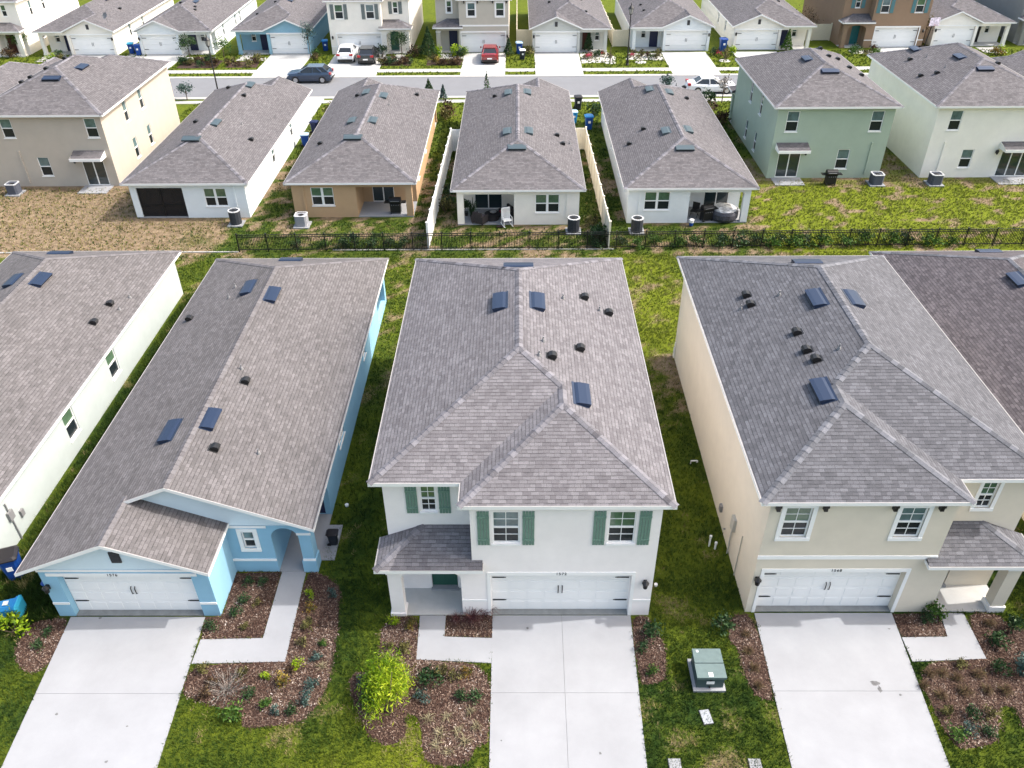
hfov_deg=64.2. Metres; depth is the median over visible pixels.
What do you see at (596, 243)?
shrub
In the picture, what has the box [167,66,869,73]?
pavement
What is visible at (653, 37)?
door
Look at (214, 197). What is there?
window
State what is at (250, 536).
window
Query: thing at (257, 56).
shrub
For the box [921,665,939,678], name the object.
grass clump
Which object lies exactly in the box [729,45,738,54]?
shrub
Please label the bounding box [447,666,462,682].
shrub
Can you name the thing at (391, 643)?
shrub
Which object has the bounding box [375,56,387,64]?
shrub
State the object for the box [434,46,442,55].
shrub
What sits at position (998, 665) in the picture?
shrub
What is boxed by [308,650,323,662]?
shrub
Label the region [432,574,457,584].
door
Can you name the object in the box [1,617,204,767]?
driveway
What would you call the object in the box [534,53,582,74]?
driveway
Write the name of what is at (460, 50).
shrub
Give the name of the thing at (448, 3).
window
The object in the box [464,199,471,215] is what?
potted plant
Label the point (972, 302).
single storey house
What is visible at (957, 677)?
grass clump
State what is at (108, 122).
two storey house
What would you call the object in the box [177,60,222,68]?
mulch bed
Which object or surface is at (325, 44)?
wheeled bin
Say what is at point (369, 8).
window
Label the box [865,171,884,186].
air conditioner
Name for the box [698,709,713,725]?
utility lid
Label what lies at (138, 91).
window
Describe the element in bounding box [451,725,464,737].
grass clump
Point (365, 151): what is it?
single storey house
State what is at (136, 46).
wheeled bin
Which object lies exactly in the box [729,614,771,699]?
mulch bed
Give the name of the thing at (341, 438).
window
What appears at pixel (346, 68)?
driveway
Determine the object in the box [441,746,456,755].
grass clump
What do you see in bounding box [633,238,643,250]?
shrub
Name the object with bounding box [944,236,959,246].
shrub
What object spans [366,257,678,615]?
two storey house
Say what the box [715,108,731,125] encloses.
shrub
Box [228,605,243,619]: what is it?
shrub
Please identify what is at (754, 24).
single storey house
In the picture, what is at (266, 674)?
shrub
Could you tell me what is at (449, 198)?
shrub
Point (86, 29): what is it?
single storey house
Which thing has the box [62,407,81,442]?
window
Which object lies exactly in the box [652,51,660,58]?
shrub
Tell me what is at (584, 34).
door
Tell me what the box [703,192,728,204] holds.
sliding door
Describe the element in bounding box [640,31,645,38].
window
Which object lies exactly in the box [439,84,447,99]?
street tree
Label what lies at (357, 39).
garage door
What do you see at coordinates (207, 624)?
shrub
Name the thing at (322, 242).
shrub
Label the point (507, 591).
garage door
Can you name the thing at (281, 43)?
garage door
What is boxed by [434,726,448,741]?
grass clump
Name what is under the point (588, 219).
shrub
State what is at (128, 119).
window
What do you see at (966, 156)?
window
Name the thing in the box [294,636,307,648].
shrub
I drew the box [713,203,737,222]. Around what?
hot tub
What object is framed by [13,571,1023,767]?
bark mulch
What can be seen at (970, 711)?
shrub
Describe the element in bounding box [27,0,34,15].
window
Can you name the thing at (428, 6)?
ground
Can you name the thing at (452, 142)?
vinyl fence
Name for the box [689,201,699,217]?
patio chair
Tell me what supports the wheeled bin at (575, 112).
on the ground at (428, 6)
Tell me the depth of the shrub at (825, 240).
52.43 m
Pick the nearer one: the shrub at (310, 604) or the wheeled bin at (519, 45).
the shrub at (310, 604)
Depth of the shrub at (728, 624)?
28.58 m
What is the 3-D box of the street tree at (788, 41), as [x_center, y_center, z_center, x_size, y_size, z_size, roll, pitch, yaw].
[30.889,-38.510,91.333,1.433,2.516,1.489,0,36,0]
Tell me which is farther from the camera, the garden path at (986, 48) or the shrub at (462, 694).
the garden path at (986, 48)
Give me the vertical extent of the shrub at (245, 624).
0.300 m
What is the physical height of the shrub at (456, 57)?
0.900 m
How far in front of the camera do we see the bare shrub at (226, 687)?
26.87 m
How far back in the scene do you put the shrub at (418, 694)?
26.51 m
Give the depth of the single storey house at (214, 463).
31.53 m
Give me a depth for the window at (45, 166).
60.94 m
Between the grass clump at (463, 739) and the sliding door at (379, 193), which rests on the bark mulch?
the grass clump at (463, 739)
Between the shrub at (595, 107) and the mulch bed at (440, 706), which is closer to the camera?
the mulch bed at (440, 706)
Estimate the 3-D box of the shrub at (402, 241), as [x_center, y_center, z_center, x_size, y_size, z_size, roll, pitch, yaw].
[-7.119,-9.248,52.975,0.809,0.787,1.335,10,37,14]
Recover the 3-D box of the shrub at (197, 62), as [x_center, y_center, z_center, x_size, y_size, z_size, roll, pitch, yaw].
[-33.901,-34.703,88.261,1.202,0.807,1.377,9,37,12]
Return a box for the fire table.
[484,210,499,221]
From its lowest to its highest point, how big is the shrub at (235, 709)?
0.735 m
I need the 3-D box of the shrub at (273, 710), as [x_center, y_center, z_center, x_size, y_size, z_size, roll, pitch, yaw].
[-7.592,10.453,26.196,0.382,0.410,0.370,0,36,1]
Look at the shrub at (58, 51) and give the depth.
90.99 m
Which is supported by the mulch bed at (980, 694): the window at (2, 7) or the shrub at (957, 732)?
the shrub at (957, 732)
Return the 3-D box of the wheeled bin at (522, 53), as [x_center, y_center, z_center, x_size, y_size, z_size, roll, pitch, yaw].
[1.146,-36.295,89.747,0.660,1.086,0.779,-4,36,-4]
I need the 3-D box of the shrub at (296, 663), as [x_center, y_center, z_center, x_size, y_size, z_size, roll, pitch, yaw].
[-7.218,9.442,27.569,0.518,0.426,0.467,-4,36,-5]
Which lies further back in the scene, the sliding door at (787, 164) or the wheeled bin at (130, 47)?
the wheeled bin at (130, 47)
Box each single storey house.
[0,57,61,93]
[0,250,182,569]
[14,257,388,615]
[32,0,173,55]
[119,76,311,217]
[131,0,256,54]
[230,0,329,54]
[283,77,439,216]
[450,77,586,224]
[528,0,611,52]
[598,77,759,222]
[615,0,714,50]
[701,0,816,49]
[868,249,1023,519]
[923,0,1016,45]
[991,50,1023,75]
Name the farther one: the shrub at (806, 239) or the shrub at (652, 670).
the shrub at (806, 239)
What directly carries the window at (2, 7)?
in the two storey house at (18, 18)
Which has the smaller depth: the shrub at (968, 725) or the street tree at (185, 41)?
the shrub at (968, 725)
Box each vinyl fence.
[425,128,459,247]
[516,0,531,45]
[576,126,611,247]
[601,2,628,46]
[796,23,832,40]
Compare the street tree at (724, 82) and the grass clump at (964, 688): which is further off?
the street tree at (724, 82)
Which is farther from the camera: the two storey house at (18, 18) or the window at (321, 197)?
the two storey house at (18, 18)
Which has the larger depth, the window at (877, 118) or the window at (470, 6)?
the window at (470, 6)
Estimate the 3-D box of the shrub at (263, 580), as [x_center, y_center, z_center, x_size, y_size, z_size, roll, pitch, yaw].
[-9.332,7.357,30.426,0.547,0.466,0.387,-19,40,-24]
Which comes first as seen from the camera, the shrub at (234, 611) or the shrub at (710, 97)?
the shrub at (234, 611)
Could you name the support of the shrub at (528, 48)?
on the ground at (428, 6)
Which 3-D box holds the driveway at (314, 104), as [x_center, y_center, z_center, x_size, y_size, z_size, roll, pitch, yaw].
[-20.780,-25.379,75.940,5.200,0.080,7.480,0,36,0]
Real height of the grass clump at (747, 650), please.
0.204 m
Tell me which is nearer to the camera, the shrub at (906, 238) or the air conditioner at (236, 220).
the shrub at (906, 238)
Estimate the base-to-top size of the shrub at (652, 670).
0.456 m
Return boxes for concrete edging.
[0,248,613,252]
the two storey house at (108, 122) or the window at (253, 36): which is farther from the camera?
the window at (253, 36)
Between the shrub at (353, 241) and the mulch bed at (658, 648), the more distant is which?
the shrub at (353, 241)
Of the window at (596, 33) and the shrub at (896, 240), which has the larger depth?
the window at (596, 33)
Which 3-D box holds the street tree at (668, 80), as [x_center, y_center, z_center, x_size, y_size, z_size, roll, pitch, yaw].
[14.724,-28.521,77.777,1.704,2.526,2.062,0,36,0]
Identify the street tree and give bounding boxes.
[6,34,30,45]
[173,33,195,56]
[176,80,194,99]
[212,33,236,60]
[298,18,316,56]
[389,31,412,55]
[419,26,438,56]
[425,79,432,88]
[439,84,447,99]
[483,71,490,88]
[503,37,513,55]
[583,32,592,51]
[638,49,644,61]
[660,70,675,84]
[715,74,731,102]
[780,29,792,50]
[796,1,823,22]
[922,12,933,43]
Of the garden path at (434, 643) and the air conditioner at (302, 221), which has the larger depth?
the air conditioner at (302, 221)
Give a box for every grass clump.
[312,660,326,669]
[420,711,435,727]
[428,734,444,751]
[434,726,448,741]
[439,710,453,721]
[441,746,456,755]
[448,611,464,624]
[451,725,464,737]
[456,734,472,747]
[459,606,483,631]
[465,705,474,717]
[470,720,481,732]
[477,608,499,623]
[740,628,750,638]
[741,645,754,654]
[747,661,758,674]
[749,679,764,690]
[918,678,931,691]
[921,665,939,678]
[932,687,948,701]
[934,666,950,677]
[949,671,965,683]
[955,681,975,699]
[968,664,988,681]
[979,680,993,696]
[983,618,998,629]
[996,680,1014,697]
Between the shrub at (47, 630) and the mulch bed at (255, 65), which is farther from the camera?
the mulch bed at (255, 65)
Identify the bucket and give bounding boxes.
[689,218,693,225]
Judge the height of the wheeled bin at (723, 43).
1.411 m
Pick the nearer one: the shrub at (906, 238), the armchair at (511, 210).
the shrub at (906, 238)
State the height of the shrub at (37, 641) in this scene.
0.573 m
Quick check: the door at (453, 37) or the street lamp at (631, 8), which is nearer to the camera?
the street lamp at (631, 8)
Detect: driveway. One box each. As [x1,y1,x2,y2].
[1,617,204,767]
[84,55,105,56]
[145,55,184,69]
[252,54,312,75]
[308,99,323,119]
[328,54,385,75]
[460,53,505,74]
[489,615,646,767]
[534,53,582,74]
[661,52,720,73]
[733,51,775,57]
[754,613,949,767]
[878,48,907,51]
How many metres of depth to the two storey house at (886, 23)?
92.15 m
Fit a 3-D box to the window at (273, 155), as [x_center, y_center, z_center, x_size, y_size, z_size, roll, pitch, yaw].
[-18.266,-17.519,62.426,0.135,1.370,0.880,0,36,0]
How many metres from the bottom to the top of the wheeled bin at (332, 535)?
0.673 m
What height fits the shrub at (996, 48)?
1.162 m
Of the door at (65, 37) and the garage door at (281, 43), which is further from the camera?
the door at (65, 37)
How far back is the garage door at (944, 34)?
92.87 m
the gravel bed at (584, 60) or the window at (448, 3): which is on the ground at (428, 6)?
the gravel bed at (584, 60)
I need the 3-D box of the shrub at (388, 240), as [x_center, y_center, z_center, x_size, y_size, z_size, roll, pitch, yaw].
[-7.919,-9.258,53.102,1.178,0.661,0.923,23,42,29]
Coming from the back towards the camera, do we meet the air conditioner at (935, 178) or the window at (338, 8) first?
the window at (338, 8)
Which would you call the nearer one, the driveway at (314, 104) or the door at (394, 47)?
the driveway at (314, 104)
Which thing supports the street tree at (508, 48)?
on the ground at (428, 6)
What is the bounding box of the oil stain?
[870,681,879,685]
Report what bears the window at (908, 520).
in the two storey house at (859, 433)
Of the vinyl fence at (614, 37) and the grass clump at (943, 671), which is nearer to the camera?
the grass clump at (943, 671)
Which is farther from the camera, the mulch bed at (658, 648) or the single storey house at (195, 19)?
the single storey house at (195, 19)
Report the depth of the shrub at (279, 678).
26.96 m
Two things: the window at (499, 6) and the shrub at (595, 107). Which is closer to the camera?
the shrub at (595, 107)
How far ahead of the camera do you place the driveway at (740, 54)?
91.31 m
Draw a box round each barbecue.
[384,197,405,213]
[696,203,718,221]
[821,169,842,184]
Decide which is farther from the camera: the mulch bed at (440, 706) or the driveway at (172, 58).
the driveway at (172, 58)
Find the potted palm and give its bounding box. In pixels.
[465,198,479,217]
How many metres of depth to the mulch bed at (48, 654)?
28.44 m
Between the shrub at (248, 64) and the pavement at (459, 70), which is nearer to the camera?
the pavement at (459, 70)
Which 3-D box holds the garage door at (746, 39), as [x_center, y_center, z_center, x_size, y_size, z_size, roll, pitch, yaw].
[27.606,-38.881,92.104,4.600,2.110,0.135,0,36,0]
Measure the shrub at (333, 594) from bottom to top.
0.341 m
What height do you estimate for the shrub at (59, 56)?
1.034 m
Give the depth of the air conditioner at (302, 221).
55.41 m
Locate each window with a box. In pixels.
[0,5,6,15]
[0,119,16,138]
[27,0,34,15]
[37,157,54,176]
[55,36,61,42]
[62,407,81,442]
[82,118,100,138]
[106,349,121,381]
[121,100,130,122]
[132,137,141,158]
[137,88,145,110]
[146,124,154,145]
[203,188,228,206]
[235,529,261,551]
[251,34,256,41]
[271,148,276,165]
[289,123,293,138]
[310,187,335,206]
[334,5,343,19]
[339,429,345,449]
[365,4,374,19]
[392,2,397,13]
[419,487,437,513]
[445,0,452,13]
[466,1,475,17]
[491,512,520,545]
[494,1,504,17]
[535,194,559,213]
[594,32,599,40]
[605,512,636,545]
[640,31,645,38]
[643,192,670,210]
[743,120,747,139]
[748,83,753,103]
[751,131,756,152]
[758,94,763,116]
[774,506,818,540]
[784,111,800,132]
[791,30,796,36]
[834,149,849,169]
[855,0,860,7]
[868,111,884,131]
[880,0,890,12]
[887,506,934,540]
[914,0,925,12]
[946,110,963,130]
[956,149,973,168]
[969,483,1004,510]
[983,26,989,33]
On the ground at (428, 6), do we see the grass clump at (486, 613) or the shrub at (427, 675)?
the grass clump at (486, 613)
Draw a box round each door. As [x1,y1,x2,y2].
[5,35,18,52]
[63,576,201,609]
[64,36,70,50]
[70,35,114,54]
[82,161,109,184]
[141,35,179,53]
[188,35,198,49]
[260,34,268,49]
[270,34,307,53]
[320,501,325,512]
[337,34,381,51]
[372,187,394,200]
[390,31,399,49]
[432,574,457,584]
[449,31,457,47]
[462,32,504,51]
[475,194,501,208]
[491,575,630,608]
[535,32,576,51]
[582,32,590,48]
[649,31,657,46]
[665,31,706,49]
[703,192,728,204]
[735,30,777,49]
[756,572,900,605]
[775,154,800,176]
[779,30,787,45]
[848,25,859,43]
[872,27,917,46]
[932,26,974,45]
[974,26,980,41]
[994,151,1023,175]
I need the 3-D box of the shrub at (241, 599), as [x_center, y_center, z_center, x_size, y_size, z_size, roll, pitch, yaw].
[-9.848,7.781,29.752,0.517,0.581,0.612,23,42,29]
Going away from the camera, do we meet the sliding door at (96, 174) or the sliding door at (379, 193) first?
the sliding door at (379, 193)
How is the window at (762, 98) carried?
in the two storey house at (796, 114)
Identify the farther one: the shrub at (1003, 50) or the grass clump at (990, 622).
the shrub at (1003, 50)
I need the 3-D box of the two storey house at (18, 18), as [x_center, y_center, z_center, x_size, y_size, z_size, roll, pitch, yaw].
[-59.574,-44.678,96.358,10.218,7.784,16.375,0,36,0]
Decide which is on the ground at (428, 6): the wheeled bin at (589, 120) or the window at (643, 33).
the wheeled bin at (589, 120)
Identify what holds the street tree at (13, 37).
on the ground at (428, 6)
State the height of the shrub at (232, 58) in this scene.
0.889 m
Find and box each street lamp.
[204,35,217,88]
[625,3,633,65]
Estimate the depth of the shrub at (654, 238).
53.09 m
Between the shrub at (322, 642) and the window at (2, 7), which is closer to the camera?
the shrub at (322, 642)
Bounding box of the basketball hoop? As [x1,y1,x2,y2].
[919,17,940,46]
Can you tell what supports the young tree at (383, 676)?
on the mulch bed at (440, 706)
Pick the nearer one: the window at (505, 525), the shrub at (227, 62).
the window at (505, 525)
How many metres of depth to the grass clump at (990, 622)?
28.77 m
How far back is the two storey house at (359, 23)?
90.83 m
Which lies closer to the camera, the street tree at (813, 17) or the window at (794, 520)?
the window at (794, 520)
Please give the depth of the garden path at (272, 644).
28.49 m
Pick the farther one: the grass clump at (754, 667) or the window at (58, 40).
the window at (58, 40)
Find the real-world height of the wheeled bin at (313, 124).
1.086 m
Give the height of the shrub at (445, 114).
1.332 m
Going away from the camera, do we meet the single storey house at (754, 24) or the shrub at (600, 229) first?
the shrub at (600, 229)
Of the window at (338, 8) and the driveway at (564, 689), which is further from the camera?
the window at (338, 8)
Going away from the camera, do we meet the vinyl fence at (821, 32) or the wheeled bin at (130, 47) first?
the wheeled bin at (130, 47)
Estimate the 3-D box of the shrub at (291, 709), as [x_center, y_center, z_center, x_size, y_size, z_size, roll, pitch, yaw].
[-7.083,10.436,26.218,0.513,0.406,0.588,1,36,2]
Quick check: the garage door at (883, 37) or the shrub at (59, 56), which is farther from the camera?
the garage door at (883, 37)
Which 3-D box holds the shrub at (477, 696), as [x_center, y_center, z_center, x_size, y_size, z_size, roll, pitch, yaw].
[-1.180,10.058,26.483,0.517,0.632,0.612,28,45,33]
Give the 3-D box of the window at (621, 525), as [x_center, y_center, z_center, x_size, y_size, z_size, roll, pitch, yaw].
[3.599,4.726,26.756,0.980,1.530,0.135,0,36,0]
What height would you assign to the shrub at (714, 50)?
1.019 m
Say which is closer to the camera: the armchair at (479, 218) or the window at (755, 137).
the armchair at (479, 218)
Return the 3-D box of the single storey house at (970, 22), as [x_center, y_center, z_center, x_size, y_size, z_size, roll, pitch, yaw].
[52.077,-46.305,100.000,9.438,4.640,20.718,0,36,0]
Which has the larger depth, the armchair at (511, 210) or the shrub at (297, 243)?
the armchair at (511, 210)
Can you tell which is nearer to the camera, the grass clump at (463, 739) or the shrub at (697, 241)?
the grass clump at (463, 739)
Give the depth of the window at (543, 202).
54.89 m
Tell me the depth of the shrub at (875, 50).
90.15 m
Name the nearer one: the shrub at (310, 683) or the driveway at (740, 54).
the shrub at (310, 683)
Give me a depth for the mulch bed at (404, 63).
88.66 m
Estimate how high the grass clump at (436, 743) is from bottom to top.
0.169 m
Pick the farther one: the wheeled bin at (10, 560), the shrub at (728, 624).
the wheeled bin at (10, 560)
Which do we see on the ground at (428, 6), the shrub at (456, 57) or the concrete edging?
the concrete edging
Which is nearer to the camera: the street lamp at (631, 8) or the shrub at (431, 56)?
the street lamp at (631, 8)
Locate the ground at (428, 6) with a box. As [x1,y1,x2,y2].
[0,0,1023,767]
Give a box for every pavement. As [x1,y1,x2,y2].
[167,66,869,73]
[175,98,730,103]
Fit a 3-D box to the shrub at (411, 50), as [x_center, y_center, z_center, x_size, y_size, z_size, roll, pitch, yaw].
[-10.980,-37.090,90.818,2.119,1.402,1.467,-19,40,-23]
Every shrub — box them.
[0,44,16,57]
[0,605,34,637]
[28,635,44,652]
[40,625,54,637]
[44,52,54,59]
[53,49,62,57]
[54,53,64,58]
[176,57,187,64]
[184,58,194,64]
[194,60,204,66]
[195,661,208,673]
[196,682,213,702]
[203,675,220,687]
[204,54,213,63]
[204,618,220,631]
[206,665,252,705]
[209,56,220,65]
[214,696,245,722]
[224,58,231,65]
[227,56,235,62]
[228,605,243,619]
[234,592,251,606]
[235,665,248,679]
[238,621,249,630]
[240,685,255,703]
[242,575,253,587]
[245,60,253,66]
[252,51,264,61]
[252,597,262,605]
[254,577,268,585]
[258,671,271,679]
[258,696,271,710]
[270,704,278,715]
[273,670,290,691]
[283,664,295,674]
[284,700,298,717]
[291,656,305,670]
[292,238,301,246]
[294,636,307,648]
[295,688,310,707]
[299,616,318,633]
[301,676,320,690]
[302,599,317,613]
[305,589,313,599]
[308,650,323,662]
[310,47,320,55]
[311,53,319,60]
[317,638,327,645]
[318,238,327,245]
[322,101,330,114]
[327,587,337,597]
[334,237,348,248]
[348,233,363,245]
[354,672,368,687]
[364,232,377,249]
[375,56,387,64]
[378,42,387,56]
[382,237,397,245]
[384,641,394,651]
[386,614,399,625]
[395,234,406,247]
[399,638,411,653]
[404,616,417,631]
[405,44,420,57]
[411,663,445,691]
[412,686,431,703]
[426,52,435,61]
[433,661,448,684]
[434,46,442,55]
[437,105,456,120]
[438,194,454,211]
[439,192,456,204]
[440,99,456,115]
[442,182,454,194]
[447,55,457,63]
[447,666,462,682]
[449,43,461,55]
[453,55,463,63]
[454,685,466,701]
[455,47,467,56]
[460,665,473,679]
[466,688,483,704]
[524,45,534,55]
[582,213,598,227]
[585,100,601,117]
[589,222,607,242]
[589,224,603,238]
[591,236,605,248]
[612,235,627,245]
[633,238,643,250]
[636,639,650,654]
[641,619,665,644]
[645,663,659,676]
[648,234,664,243]
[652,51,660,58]
[671,235,686,248]
[686,234,707,246]
[702,87,718,102]
[707,99,717,110]
[710,46,718,55]
[710,611,738,635]
[714,232,727,248]
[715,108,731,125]
[728,231,753,248]
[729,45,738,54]
[749,234,764,243]
[760,233,785,248]
[768,233,786,242]
[781,233,806,248]
[799,228,811,247]
[809,233,833,249]
[836,228,859,246]
[848,46,857,55]
[852,42,863,51]
[857,226,874,243]
[861,48,870,55]
[869,44,877,51]
[871,48,881,52]
[879,228,902,245]
[900,232,917,244]
[917,230,949,246]
[920,607,937,625]
[922,598,949,621]
[938,703,954,720]
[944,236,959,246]
[945,722,972,743]
[956,656,970,669]
[961,720,980,738]
[963,703,984,724]
[978,722,998,737]
[982,704,999,721]
[984,629,1013,650]
[986,657,1016,675]
[990,45,1005,55]
[996,44,1009,54]
[1003,613,1023,633]
[1012,651,1023,676]
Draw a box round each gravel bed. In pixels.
[580,52,615,62]
[626,53,662,59]
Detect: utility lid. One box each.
[667,758,681,767]
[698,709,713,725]
[747,758,762,767]
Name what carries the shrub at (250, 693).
on the bark mulch
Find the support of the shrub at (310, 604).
on the bark mulch
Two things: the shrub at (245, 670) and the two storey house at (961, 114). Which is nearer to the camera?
the shrub at (245, 670)
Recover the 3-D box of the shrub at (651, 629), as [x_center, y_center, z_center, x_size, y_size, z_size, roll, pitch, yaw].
[4.915,8.563,28.366,1.059,0.781,0.924,-1,36,0]
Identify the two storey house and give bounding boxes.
[0,0,79,56]
[0,54,179,193]
[322,0,422,53]
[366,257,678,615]
[432,0,511,52]
[673,255,1023,612]
[728,46,903,185]
[802,0,933,47]
[867,42,1023,184]
[974,0,1023,44]
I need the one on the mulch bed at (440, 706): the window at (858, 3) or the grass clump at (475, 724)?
the grass clump at (475, 724)
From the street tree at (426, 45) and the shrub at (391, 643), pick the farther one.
the street tree at (426, 45)
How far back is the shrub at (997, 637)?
27.98 m
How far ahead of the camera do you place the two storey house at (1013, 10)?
94.49 m
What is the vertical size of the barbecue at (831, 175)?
1.157 m
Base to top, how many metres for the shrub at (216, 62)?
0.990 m
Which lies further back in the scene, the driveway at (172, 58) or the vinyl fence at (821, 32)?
the vinyl fence at (821, 32)
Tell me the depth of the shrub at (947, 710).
25.97 m
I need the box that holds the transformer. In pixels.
[687,649,726,692]
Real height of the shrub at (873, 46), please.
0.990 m
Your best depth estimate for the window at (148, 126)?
67.01 m
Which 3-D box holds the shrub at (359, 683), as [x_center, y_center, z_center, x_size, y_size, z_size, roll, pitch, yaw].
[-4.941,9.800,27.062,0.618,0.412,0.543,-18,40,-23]
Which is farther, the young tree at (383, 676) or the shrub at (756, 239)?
the shrub at (756, 239)
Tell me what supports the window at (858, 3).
in the two storey house at (886, 23)
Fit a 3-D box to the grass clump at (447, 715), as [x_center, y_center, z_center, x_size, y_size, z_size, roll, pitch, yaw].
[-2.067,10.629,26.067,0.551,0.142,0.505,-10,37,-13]
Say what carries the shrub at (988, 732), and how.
on the mulch bed at (980, 694)
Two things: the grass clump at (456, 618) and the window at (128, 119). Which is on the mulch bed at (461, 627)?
the grass clump at (456, 618)
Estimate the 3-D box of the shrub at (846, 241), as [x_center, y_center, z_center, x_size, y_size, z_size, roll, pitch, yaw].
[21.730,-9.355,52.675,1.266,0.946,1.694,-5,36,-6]
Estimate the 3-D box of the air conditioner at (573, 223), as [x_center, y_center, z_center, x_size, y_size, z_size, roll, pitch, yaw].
[4.114,-10.638,54.503,1.020,1.085,1.020,0,36,0]
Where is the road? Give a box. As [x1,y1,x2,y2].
[170,75,867,96]
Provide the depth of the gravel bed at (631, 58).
90.01 m
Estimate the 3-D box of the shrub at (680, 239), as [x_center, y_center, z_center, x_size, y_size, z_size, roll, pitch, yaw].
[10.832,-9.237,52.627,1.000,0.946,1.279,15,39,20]
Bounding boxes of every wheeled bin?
[0,545,21,580]
[0,595,26,618]
[126,42,135,53]
[133,43,141,54]
[299,132,308,146]
[308,120,318,133]
[321,39,328,50]
[325,529,338,545]
[516,41,522,53]
[519,48,525,59]
[572,109,577,122]
[574,95,582,109]
[584,114,593,129]
[718,37,728,50]
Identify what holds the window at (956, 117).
in the two storey house at (961, 114)
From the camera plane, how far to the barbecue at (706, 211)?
55.42 m
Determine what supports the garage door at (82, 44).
in the single storey house at (86, 29)
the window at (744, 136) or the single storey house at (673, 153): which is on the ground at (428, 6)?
the single storey house at (673, 153)
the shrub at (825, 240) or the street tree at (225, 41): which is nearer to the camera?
the shrub at (825, 240)
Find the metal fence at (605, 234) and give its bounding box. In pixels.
[235,227,1023,251]
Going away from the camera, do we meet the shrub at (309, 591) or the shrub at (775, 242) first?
the shrub at (309, 591)
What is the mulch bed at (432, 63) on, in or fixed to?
on the ground at (428, 6)
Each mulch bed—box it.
[15,618,66,672]
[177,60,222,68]
[184,572,339,727]
[201,572,280,638]
[225,62,258,67]
[350,616,489,765]
[381,61,411,65]
[426,60,461,65]
[445,616,491,637]
[633,616,665,684]
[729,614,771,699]
[892,614,946,636]
[922,613,1023,748]
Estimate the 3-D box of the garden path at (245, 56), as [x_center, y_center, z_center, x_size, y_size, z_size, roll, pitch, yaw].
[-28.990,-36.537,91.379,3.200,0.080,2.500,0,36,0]
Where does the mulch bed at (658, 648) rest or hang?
on the ground at (428, 6)
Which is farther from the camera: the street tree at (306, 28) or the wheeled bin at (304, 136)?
the street tree at (306, 28)
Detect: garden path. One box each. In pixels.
[129,54,215,59]
[192,571,305,663]
[236,55,266,60]
[416,616,491,662]
[441,54,462,58]
[902,613,985,661]
[976,47,1006,52]
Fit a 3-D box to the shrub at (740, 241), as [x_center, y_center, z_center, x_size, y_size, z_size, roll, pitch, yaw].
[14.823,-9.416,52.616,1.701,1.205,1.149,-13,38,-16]
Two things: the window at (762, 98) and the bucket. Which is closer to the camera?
the bucket
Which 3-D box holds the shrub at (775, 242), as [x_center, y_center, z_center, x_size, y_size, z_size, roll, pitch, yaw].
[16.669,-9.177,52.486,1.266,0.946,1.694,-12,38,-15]
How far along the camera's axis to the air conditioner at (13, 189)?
60.20 m
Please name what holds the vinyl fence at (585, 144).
on the ground at (428, 6)
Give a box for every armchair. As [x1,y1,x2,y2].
[471,211,487,225]
[498,203,513,218]
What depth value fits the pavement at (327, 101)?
78.14 m
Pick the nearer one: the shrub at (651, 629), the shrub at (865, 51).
the shrub at (651, 629)
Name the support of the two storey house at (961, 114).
on the ground at (428, 6)
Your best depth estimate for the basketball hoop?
90.68 m
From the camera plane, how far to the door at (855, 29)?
93.51 m
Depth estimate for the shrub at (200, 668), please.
27.39 m
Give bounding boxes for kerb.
[169,73,868,99]
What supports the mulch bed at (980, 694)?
on the ground at (428, 6)
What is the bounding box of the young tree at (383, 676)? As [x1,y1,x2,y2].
[352,641,417,731]
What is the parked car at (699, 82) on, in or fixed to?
on the road
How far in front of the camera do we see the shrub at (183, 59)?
88.71 m
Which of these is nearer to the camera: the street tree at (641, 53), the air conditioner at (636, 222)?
the air conditioner at (636, 222)
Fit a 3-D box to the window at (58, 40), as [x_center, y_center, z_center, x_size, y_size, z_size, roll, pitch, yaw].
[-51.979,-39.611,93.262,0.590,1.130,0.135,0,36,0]
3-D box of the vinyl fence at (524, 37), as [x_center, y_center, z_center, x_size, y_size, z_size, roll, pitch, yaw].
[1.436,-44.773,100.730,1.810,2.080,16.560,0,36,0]
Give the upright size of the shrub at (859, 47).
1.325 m
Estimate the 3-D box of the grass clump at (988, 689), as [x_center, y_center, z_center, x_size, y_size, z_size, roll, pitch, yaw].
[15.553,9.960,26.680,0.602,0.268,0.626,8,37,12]
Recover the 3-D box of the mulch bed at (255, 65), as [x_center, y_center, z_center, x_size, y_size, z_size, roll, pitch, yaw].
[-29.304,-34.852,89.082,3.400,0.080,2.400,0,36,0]
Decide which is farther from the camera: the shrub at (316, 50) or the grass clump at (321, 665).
the shrub at (316, 50)
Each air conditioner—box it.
[4,181,25,196]
[227,208,245,227]
[293,211,311,228]
[565,215,580,233]
[628,215,643,234]
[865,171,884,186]
[923,171,944,186]
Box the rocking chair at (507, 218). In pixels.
[500,206,512,227]
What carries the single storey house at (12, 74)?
on the ground at (428, 6)
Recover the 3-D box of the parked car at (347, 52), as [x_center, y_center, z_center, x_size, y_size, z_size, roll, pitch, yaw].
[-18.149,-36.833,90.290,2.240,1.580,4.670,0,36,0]
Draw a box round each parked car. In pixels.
[286,63,334,83]
[336,44,358,61]
[357,45,379,63]
[480,44,499,62]
[685,75,734,93]

